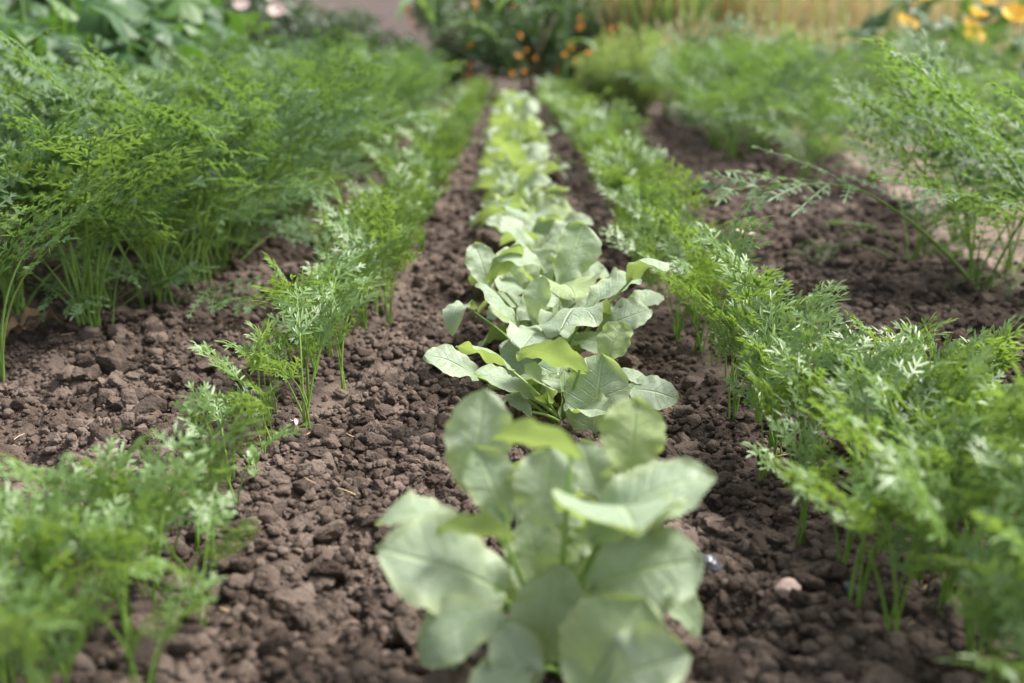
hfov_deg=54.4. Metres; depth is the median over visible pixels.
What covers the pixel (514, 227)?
radish plant
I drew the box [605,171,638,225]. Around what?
young carrot
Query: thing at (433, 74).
mature carrot
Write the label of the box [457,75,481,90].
young carrot
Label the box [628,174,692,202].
young carrot
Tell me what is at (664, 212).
young carrot
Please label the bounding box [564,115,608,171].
young carrot
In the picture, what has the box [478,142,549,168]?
radish plant
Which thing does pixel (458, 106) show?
young carrot
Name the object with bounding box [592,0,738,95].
green grass
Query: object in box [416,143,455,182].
young carrot
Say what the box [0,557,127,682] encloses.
young carrot
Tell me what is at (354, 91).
mature carrot
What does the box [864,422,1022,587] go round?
young carrot
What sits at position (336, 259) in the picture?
young carrot
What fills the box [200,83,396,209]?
mature carrot
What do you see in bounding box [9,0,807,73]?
garden wall
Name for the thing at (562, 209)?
radish plant
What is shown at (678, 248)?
young carrot
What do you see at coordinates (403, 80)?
mature carrot
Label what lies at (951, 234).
mature carrot
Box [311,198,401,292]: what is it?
young carrot
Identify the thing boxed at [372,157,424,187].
young carrot
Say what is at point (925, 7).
squash plant
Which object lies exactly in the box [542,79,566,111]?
young carrot
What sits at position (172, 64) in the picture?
mature carrot
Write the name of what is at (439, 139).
young carrot
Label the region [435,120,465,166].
young carrot
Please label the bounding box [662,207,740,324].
young carrot
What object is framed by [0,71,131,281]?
mature carrot
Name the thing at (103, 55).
mature carrot
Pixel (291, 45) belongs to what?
mature carrot
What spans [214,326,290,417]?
young carrot
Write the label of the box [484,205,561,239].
radish plant
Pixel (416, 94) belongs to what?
mature carrot
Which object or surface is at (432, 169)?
young carrot
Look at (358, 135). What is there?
mature carrot
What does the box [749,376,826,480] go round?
young carrot
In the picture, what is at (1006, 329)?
young carrot
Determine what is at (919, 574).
young carrot
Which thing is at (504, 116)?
radish plant
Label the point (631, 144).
young carrot
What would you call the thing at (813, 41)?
mature carrot
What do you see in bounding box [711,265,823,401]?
young carrot
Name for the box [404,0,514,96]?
marigold bush
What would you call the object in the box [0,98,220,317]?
mature carrot
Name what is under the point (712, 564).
stone
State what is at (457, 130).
young carrot
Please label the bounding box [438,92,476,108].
young carrot
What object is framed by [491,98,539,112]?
radish plant
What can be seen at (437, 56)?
mature carrot
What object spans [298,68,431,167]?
mature carrot
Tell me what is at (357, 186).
young carrot
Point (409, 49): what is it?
mature carrot
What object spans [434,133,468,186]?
young carrot
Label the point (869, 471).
young carrot
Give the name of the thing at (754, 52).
mature carrot
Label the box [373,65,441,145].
mature carrot
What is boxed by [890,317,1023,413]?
young carrot
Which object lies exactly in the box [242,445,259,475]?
weed seedling
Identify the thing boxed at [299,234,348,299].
young carrot
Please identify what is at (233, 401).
young carrot
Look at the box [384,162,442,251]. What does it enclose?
young carrot
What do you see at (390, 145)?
young carrot
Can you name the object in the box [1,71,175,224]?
mature carrot
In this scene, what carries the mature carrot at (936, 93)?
on the ground at (906, 663)
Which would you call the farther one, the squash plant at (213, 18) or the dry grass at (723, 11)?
the dry grass at (723, 11)
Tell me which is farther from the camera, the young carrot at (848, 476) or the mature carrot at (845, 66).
the mature carrot at (845, 66)
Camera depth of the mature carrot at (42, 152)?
1.39 m
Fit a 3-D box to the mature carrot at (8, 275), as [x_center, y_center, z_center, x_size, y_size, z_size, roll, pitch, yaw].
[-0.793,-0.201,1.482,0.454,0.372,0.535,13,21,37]
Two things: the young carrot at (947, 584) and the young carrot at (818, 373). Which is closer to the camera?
the young carrot at (947, 584)
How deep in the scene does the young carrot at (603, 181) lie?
2.67 m
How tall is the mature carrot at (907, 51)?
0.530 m
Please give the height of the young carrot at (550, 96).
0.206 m
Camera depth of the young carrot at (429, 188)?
2.26 m
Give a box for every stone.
[701,554,721,572]
[735,229,754,236]
[774,577,801,601]
[842,580,857,599]
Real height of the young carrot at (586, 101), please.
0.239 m
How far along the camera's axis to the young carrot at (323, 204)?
1.71 m
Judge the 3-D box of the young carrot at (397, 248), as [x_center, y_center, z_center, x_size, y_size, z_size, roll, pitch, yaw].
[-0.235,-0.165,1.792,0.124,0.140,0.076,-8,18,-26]
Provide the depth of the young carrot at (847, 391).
0.98 m
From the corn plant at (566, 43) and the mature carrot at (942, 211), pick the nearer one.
the mature carrot at (942, 211)
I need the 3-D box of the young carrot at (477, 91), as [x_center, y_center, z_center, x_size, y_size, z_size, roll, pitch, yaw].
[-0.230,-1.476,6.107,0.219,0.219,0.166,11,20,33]
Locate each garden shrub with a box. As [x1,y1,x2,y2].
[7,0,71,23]
[159,0,287,54]
[259,0,383,65]
[342,28,428,93]
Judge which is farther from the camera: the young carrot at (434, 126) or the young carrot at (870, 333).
the young carrot at (434, 126)
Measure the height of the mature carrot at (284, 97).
0.390 m
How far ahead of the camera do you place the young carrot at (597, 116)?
3.57 m
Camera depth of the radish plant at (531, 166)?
2.84 m
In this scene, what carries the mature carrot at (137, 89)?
on the ground at (906, 663)
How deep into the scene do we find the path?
2.77 m
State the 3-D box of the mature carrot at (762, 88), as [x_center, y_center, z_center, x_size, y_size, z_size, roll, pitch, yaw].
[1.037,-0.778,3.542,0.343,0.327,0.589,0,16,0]
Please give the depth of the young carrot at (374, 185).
2.16 m
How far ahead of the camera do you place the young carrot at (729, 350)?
1.13 m
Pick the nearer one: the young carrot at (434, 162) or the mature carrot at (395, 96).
the young carrot at (434, 162)
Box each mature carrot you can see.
[0,20,152,268]
[0,30,360,291]
[0,44,268,253]
[0,53,255,239]
[0,65,247,221]
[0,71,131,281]
[0,73,244,307]
[0,74,174,247]
[0,74,321,283]
[0,77,136,321]
[0,79,243,327]
[0,92,329,317]
[0,93,104,222]
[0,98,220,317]
[0,134,107,277]
[0,134,120,251]
[0,154,118,381]
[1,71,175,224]
[3,51,199,204]
[35,93,267,291]
[46,63,293,260]
[54,58,334,248]
[70,43,355,117]
[78,66,348,272]
[80,56,193,186]
[95,46,346,214]
[99,59,352,235]
[109,112,328,260]
[110,54,277,204]
[116,49,389,248]
[128,68,362,232]
[132,52,269,93]
[134,65,244,166]
[142,47,366,253]
[179,29,294,77]
[187,46,296,106]
[195,14,284,76]
[199,41,372,214]
[199,51,318,78]
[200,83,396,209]
[202,82,343,198]
[211,49,445,189]
[230,43,390,231]
[232,21,344,199]
[243,48,370,173]
[244,61,392,172]
[257,48,378,202]
[266,45,410,98]
[268,79,373,193]
[272,34,366,74]
[281,88,392,184]
[282,37,415,121]
[284,61,421,93]
[288,42,395,166]
[289,37,441,158]
[293,63,384,150]
[296,85,386,165]
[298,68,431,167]
[303,52,399,143]
[313,57,428,157]
[315,53,418,152]
[334,47,448,82]
[335,90,387,166]
[339,28,425,126]
[355,44,463,147]
[359,45,443,133]
[360,57,420,121]
[363,53,437,118]
[371,55,436,137]
[373,37,450,125]
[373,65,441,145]
[375,61,457,102]
[378,56,436,130]
[380,43,426,113]
[384,48,455,113]
[385,50,450,124]
[402,45,440,112]
[413,58,472,119]
[612,46,755,120]
[631,43,762,127]
[643,28,730,113]
[645,35,720,121]
[648,32,811,148]
[662,53,784,137]
[663,59,863,160]
[666,25,798,131]
[668,33,776,115]
[669,18,841,142]
[673,38,835,153]
[677,29,827,129]
[690,146,978,288]
[707,11,876,141]
[708,35,869,150]
[711,59,884,178]
[738,38,809,116]
[748,79,905,160]
[753,75,869,164]
[761,26,907,124]
[771,126,857,186]
[779,23,893,99]
[780,39,870,120]
[781,57,918,142]
[784,64,926,183]
[789,77,1023,264]
[844,64,1023,242]
[845,28,931,117]
[846,28,1023,297]
[856,27,1023,140]
[858,20,1016,137]
[861,36,1023,291]
[865,72,1023,272]
[868,97,1023,211]
[869,90,1023,192]
[872,21,1015,104]
[906,62,1023,212]
[917,51,1023,173]
[939,31,1023,97]
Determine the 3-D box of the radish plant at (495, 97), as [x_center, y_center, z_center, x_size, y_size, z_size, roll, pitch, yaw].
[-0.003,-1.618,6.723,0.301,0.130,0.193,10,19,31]
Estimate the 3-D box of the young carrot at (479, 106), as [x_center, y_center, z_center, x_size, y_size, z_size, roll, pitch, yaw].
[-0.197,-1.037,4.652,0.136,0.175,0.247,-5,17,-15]
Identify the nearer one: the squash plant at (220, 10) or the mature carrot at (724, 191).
the mature carrot at (724, 191)
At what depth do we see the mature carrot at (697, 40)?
4.82 m
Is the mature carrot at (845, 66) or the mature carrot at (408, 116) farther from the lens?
the mature carrot at (845, 66)
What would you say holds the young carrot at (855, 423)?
on the ground at (906, 663)
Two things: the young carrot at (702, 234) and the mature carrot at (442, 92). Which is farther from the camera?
the mature carrot at (442, 92)
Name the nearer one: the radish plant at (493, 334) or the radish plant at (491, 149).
the radish plant at (493, 334)
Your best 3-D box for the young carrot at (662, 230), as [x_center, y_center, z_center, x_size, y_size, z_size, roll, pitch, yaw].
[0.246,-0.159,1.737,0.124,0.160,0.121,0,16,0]
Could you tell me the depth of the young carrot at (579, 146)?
2.95 m
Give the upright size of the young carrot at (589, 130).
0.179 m
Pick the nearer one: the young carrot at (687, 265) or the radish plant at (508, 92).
the young carrot at (687, 265)
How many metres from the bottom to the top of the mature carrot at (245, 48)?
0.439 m
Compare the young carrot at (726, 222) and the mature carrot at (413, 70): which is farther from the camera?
the mature carrot at (413, 70)
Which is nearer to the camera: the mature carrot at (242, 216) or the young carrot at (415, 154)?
the mature carrot at (242, 216)
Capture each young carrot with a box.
[0,423,131,645]
[0,452,149,589]
[0,453,153,600]
[0,492,148,676]
[0,517,65,682]
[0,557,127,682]
[0,568,87,682]
[1,424,209,591]
[42,561,228,682]
[50,470,170,662]
[69,438,246,591]
[92,420,207,604]
[118,486,228,598]
[132,481,260,627]
[168,414,266,551]
[171,380,305,503]
[181,406,277,553]
[189,317,275,440]
[199,391,274,479]
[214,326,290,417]
[228,378,281,453]
[238,282,359,428]
[251,248,369,376]
[264,293,336,402]
[266,270,324,367]
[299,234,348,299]
[302,261,366,348]
[302,287,344,356]
[307,226,386,262]
[307,271,382,390]
[309,190,421,265]
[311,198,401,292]
[311,258,397,327]
[312,251,388,337]
[322,176,395,279]
[322,189,422,323]
[327,221,416,329]
[345,180,392,209]
[345,194,427,272]
[347,168,411,277]
[347,255,378,306]
[351,202,424,295]
[359,188,416,256]
[360,134,421,171]
[363,237,404,312]
[364,167,426,203]
[367,220,411,278]
[370,150,420,212]
[371,143,450,204]
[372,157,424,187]
[373,174,423,266]
[376,223,422,283]
[382,174,434,236]
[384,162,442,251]
[389,190,434,253]
[393,117,455,154]
[395,149,442,205]
[402,121,472,147]
[403,148,452,211]
[405,140,438,158]
[409,125,458,175]
[413,134,451,195]
[415,110,444,128]
[415,117,468,156]
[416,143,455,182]
[421,108,479,143]
[422,113,453,143]
[423,162,447,180]
[425,107,479,128]
[426,109,459,117]
[427,170,450,208]
[430,108,452,121]
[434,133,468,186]
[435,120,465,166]
[437,96,478,122]
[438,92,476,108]
[438,127,464,173]
[440,104,482,170]
[448,92,480,145]
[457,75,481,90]
[457,83,493,106]
[458,87,486,100]
[464,102,484,136]
[467,83,488,113]
[470,79,495,92]
[471,75,484,84]
[532,74,558,83]
[533,89,581,121]
[534,84,544,104]
[537,89,557,119]
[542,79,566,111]
[542,89,579,127]
[544,75,559,90]
[544,93,576,123]
[549,103,574,143]
[550,79,573,98]
[554,91,577,138]
[554,97,584,137]
[555,78,579,95]
[557,98,583,149]
[558,86,582,125]
[559,116,578,157]
[564,84,612,118]
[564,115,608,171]
[567,105,600,163]
[567,134,594,180]
[569,96,620,127]
[570,90,599,113]
[571,115,594,166]
[575,135,608,187]
[576,128,611,182]
[580,111,623,130]
[581,95,651,145]
[581,111,639,185]
[583,147,643,224]
[584,107,609,159]
[584,122,598,133]
[589,142,612,203]
[590,144,656,232]
[590,163,610,207]
[591,134,644,224]
[592,114,641,141]
[594,157,686,212]
[596,99,638,138]
[597,103,636,127]
[598,199,704,307]
[605,134,638,150]
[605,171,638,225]
[606,139,661,227]
[606,140,654,208]
[607,130,642,148]
[609,174,689,258]
[611,182,669,281]
[617,181,651,225]
[618,130,674,211]
[623,201,686,292]
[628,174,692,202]
[636,212,679,284]
[637,137,668,180]
[638,196,683,258]
[639,230,724,341]
[649,205,774,352]
[653,211,718,256]
[656,209,768,286]
[659,168,714,255]
[659,270,791,384]
[661,258,696,330]
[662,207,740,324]
[666,223,750,309]
[668,230,760,343]
[670,220,729,313]
[688,272,751,366]
[692,222,849,368]
[700,281,851,422]
[703,261,784,348]
[708,287,780,419]
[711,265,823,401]
[717,247,794,361]
[723,342,804,459]
[736,290,815,447]
[736,313,820,424]
[741,393,851,546]
[742,294,862,500]
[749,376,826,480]
[761,311,865,465]
[771,357,901,564]
[779,441,989,631]
[794,331,964,503]
[799,343,919,466]
[810,322,970,489]
[840,367,977,546]
[844,310,939,390]
[846,318,958,399]
[848,433,950,608]
[851,337,1021,445]
[858,423,1022,585]
[862,356,1023,548]
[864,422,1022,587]
[866,429,1023,654]
[887,373,1016,439]
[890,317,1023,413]
[892,390,1023,614]
[907,353,1023,527]
[912,377,1023,510]
[923,314,1023,420]
[935,492,1023,682]
[940,433,1023,661]
[943,359,1023,628]
[950,373,1023,526]
[955,336,1017,425]
[968,507,1023,665]
[978,562,1023,657]
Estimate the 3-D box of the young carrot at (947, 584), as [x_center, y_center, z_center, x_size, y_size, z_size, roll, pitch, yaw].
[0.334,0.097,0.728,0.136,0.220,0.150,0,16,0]
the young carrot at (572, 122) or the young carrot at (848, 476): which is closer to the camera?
the young carrot at (848, 476)
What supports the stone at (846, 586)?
on the ground at (906, 663)
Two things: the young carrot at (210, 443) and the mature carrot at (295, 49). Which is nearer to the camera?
the young carrot at (210, 443)
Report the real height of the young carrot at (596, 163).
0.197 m
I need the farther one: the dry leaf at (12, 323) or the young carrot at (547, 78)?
the young carrot at (547, 78)
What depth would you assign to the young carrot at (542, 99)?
5.44 m
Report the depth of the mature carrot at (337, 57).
3.21 m
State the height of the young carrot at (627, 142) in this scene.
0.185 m
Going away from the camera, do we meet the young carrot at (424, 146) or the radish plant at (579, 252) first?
the radish plant at (579, 252)
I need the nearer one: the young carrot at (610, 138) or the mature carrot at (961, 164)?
the mature carrot at (961, 164)
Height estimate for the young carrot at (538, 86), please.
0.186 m
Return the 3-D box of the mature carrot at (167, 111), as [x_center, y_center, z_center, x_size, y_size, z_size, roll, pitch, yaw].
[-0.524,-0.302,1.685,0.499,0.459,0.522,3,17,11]
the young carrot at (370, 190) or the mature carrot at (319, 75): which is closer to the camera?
the young carrot at (370, 190)
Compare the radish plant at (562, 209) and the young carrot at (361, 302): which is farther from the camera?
the radish plant at (562, 209)
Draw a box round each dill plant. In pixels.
[567,22,629,112]
[596,14,669,116]
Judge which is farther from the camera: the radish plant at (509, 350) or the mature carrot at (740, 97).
the mature carrot at (740, 97)
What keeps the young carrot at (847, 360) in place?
on the ground at (906, 663)
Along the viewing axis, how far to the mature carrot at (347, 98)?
2.26 m
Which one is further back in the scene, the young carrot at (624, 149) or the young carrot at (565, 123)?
the young carrot at (565, 123)
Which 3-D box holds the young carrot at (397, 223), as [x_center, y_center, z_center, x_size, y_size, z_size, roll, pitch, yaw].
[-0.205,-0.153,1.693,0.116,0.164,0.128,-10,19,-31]
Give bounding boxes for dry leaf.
[0,317,29,337]
[16,306,60,333]
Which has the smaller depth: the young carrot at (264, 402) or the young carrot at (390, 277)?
the young carrot at (264, 402)
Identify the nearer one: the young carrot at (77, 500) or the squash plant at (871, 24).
the young carrot at (77, 500)
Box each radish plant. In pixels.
[375,388,715,682]
[423,321,679,433]
[442,258,668,365]
[465,221,618,339]
[468,260,608,292]
[470,171,551,202]
[470,185,556,227]
[473,194,574,235]
[477,158,570,179]
[477,303,582,346]
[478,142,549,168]
[479,118,539,139]
[481,126,559,163]
[482,116,541,146]
[484,109,517,123]
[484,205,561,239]
[485,134,546,160]
[485,140,567,179]
[486,126,550,147]
[487,93,519,106]
[487,340,570,404]
[490,102,536,117]
[490,127,545,144]
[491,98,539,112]
[491,110,523,127]
[493,89,520,103]
[494,176,569,202]
[499,212,593,261]
[502,96,521,110]
[504,92,532,102]
[510,103,539,118]
[513,460,615,527]
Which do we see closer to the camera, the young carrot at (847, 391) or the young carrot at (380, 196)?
the young carrot at (847, 391)
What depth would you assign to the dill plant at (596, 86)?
6.05 m
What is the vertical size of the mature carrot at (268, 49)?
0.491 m
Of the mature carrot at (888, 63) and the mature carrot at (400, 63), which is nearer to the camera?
the mature carrot at (400, 63)
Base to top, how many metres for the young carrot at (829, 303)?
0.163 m
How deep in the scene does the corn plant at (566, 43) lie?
7.95 m
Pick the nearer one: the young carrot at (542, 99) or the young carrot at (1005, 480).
the young carrot at (1005, 480)
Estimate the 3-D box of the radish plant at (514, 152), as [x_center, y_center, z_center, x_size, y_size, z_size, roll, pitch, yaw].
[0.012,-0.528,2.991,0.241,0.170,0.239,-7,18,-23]
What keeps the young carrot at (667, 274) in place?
on the ground at (906, 663)
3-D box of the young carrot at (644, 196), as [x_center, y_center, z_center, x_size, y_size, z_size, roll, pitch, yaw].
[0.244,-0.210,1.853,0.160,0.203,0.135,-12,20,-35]
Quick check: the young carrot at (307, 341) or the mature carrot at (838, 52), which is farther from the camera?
the mature carrot at (838, 52)
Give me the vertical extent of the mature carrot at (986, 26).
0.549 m
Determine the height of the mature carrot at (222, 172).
0.343 m
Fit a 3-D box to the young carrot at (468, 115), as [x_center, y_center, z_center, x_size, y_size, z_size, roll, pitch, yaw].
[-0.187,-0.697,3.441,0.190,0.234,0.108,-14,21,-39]
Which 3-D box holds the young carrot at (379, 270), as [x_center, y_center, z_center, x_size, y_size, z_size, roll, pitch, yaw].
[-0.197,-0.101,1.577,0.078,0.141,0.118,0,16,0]
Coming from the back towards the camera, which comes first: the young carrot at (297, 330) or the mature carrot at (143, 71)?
the mature carrot at (143, 71)
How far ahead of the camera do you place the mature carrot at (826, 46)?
5.41 m
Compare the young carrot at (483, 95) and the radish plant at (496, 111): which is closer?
the radish plant at (496, 111)
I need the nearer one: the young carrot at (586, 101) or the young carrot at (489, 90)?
the young carrot at (586, 101)
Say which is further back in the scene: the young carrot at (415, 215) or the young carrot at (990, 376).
the young carrot at (415, 215)
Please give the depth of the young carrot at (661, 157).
2.60 m
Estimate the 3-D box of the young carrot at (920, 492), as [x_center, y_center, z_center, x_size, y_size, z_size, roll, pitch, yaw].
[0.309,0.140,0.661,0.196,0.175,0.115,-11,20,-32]
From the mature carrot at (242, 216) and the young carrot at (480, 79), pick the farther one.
the young carrot at (480, 79)
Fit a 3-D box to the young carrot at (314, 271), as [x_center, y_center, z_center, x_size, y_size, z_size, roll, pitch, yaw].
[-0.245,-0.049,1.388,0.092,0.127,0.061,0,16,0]
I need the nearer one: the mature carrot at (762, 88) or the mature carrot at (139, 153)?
the mature carrot at (139, 153)
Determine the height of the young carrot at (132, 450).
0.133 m
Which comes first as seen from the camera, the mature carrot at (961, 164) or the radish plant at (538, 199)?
the mature carrot at (961, 164)
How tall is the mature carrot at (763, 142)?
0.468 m
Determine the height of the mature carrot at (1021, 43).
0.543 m
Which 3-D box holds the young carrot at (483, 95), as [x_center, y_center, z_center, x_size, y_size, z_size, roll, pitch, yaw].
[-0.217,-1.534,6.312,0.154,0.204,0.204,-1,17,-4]
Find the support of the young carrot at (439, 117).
on the ground at (906, 663)
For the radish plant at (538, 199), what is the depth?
2.32 m
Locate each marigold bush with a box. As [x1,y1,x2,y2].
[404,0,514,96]
[469,0,590,95]
[538,0,620,95]
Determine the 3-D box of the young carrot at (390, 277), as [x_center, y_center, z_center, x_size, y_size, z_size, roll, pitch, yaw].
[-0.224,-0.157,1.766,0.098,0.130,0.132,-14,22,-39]
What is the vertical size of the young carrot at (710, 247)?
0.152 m
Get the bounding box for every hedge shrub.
[238,0,316,57]
[461,0,561,75]
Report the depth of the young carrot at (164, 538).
0.76 m
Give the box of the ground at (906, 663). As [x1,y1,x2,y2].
[0,73,1023,682]
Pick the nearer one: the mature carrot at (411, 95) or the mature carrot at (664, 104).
the mature carrot at (411, 95)
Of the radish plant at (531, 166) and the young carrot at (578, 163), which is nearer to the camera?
the radish plant at (531, 166)
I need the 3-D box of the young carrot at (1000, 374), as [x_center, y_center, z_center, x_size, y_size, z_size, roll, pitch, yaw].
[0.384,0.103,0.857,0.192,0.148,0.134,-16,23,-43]
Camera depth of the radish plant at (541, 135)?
3.50 m
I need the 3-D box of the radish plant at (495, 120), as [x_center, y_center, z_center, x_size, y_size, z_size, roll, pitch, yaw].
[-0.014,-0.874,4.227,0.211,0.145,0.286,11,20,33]
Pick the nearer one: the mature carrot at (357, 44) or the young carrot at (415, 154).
the young carrot at (415, 154)
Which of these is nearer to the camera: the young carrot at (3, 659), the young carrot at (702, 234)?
the young carrot at (3, 659)
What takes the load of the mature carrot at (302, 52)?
on the ground at (906, 663)
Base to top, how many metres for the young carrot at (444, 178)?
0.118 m
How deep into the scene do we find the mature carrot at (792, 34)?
5.03 m
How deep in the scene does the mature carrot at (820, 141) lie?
2.95 m
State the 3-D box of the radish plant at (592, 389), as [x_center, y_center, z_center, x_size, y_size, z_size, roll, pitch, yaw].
[0.044,0.046,1.111,0.281,0.127,0.161,0,16,0]
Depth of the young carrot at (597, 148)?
2.70 m
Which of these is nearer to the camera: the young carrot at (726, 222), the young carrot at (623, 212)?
the young carrot at (726, 222)
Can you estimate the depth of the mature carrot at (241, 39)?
3.34 m
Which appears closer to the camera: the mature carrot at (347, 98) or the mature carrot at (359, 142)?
the mature carrot at (347, 98)
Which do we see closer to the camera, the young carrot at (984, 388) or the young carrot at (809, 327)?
the young carrot at (984, 388)
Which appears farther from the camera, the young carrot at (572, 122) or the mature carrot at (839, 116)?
the young carrot at (572, 122)
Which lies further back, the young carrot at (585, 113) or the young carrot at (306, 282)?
the young carrot at (585, 113)
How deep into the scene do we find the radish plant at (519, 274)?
1.62 m
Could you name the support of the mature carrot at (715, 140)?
on the ground at (906, 663)
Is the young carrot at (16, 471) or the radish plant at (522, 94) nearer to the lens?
the young carrot at (16, 471)
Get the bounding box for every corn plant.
[381,0,499,99]
[446,0,527,94]
[536,0,595,82]
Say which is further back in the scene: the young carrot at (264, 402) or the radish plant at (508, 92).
the radish plant at (508, 92)
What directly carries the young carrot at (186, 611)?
on the ground at (906, 663)
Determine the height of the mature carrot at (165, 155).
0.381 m
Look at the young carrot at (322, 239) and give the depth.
1.63 m
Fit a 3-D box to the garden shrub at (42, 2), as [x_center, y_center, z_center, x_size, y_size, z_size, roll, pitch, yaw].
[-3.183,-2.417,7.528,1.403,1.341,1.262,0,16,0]
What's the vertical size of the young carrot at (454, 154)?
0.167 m
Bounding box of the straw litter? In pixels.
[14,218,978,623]
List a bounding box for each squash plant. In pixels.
[0,0,67,62]
[0,0,215,134]
[0,26,83,110]
[4,0,47,17]
[4,0,220,118]
[67,2,255,68]
[71,0,280,74]
[816,0,996,112]
[834,0,1019,98]
[945,0,1023,114]
[1001,33,1023,54]
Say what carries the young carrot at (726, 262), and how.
on the ground at (906, 663)
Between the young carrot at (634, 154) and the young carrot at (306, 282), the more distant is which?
the young carrot at (634, 154)
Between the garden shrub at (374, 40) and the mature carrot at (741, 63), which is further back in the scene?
the garden shrub at (374, 40)
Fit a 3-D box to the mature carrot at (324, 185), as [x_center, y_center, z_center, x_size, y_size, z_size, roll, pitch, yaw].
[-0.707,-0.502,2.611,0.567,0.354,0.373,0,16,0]
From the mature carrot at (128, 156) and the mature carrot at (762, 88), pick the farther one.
the mature carrot at (762, 88)
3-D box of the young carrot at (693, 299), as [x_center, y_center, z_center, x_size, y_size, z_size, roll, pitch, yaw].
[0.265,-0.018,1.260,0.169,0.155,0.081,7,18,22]
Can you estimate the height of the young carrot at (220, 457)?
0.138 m
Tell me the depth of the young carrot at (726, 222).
1.72 m
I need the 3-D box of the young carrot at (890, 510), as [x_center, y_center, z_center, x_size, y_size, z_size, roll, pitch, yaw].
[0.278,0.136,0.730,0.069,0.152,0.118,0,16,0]
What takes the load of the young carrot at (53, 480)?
on the ground at (906, 663)
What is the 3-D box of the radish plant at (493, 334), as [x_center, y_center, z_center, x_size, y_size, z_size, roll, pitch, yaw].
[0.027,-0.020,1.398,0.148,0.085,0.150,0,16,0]
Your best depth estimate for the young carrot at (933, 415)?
0.96 m
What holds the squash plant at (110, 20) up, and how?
on the ground at (906, 663)
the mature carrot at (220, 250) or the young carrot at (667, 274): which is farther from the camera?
the mature carrot at (220, 250)
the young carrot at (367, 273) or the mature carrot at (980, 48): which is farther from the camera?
the mature carrot at (980, 48)
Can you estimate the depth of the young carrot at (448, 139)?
3.13 m
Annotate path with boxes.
[775,108,1023,287]
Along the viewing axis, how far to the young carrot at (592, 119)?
3.43 m
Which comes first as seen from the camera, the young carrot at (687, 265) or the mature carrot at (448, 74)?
the young carrot at (687, 265)
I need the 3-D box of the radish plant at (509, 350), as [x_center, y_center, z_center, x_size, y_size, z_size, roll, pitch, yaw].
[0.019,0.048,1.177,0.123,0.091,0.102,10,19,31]
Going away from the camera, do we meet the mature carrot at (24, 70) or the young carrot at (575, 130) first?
the mature carrot at (24, 70)
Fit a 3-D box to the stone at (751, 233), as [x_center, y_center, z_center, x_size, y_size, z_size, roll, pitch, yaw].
[0.528,-0.247,2.273,0.058,0.021,0.040,-10,19,-31]
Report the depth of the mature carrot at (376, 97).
3.29 m
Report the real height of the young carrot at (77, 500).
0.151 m
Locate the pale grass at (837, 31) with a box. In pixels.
[639,10,1023,103]
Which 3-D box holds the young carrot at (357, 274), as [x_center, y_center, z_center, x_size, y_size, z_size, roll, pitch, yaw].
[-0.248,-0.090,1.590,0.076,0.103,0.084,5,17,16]
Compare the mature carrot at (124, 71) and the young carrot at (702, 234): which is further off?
the mature carrot at (124, 71)
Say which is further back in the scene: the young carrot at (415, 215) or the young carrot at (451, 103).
the young carrot at (451, 103)
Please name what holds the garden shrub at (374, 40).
on the ground at (906, 663)
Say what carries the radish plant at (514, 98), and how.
on the ground at (906, 663)
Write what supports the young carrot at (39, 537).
on the ground at (906, 663)
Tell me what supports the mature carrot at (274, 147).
on the ground at (906, 663)
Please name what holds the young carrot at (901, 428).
on the ground at (906, 663)
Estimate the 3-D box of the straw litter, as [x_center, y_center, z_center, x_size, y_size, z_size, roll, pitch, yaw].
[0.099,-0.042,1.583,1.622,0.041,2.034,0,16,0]
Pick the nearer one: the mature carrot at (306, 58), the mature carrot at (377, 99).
the mature carrot at (377, 99)
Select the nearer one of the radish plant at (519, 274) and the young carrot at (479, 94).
the radish plant at (519, 274)
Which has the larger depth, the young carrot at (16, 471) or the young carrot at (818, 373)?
the young carrot at (818, 373)
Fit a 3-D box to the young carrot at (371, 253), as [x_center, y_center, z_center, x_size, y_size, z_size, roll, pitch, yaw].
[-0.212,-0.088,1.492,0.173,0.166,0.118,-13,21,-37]
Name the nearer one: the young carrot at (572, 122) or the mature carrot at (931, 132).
the mature carrot at (931, 132)
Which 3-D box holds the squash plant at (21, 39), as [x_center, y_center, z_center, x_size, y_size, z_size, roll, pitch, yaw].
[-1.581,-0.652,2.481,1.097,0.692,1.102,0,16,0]
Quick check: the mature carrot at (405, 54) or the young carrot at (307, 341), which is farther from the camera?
the mature carrot at (405, 54)
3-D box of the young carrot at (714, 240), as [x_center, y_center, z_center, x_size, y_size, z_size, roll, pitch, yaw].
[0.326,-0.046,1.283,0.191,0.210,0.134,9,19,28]
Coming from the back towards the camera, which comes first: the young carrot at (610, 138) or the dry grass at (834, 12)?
the dry grass at (834, 12)
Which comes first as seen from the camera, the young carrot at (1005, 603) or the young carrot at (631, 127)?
the young carrot at (1005, 603)
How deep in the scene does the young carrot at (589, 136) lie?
2.94 m
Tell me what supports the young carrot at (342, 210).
on the ground at (906, 663)
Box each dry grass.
[556,0,765,92]
[727,0,1022,80]
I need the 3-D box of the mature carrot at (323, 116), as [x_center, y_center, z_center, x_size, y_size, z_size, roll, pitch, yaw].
[-0.576,-0.403,2.112,0.519,0.418,0.516,-11,20,-33]
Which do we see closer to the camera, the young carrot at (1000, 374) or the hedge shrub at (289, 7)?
the young carrot at (1000, 374)
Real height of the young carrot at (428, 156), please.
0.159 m
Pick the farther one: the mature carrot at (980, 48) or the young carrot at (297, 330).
the mature carrot at (980, 48)

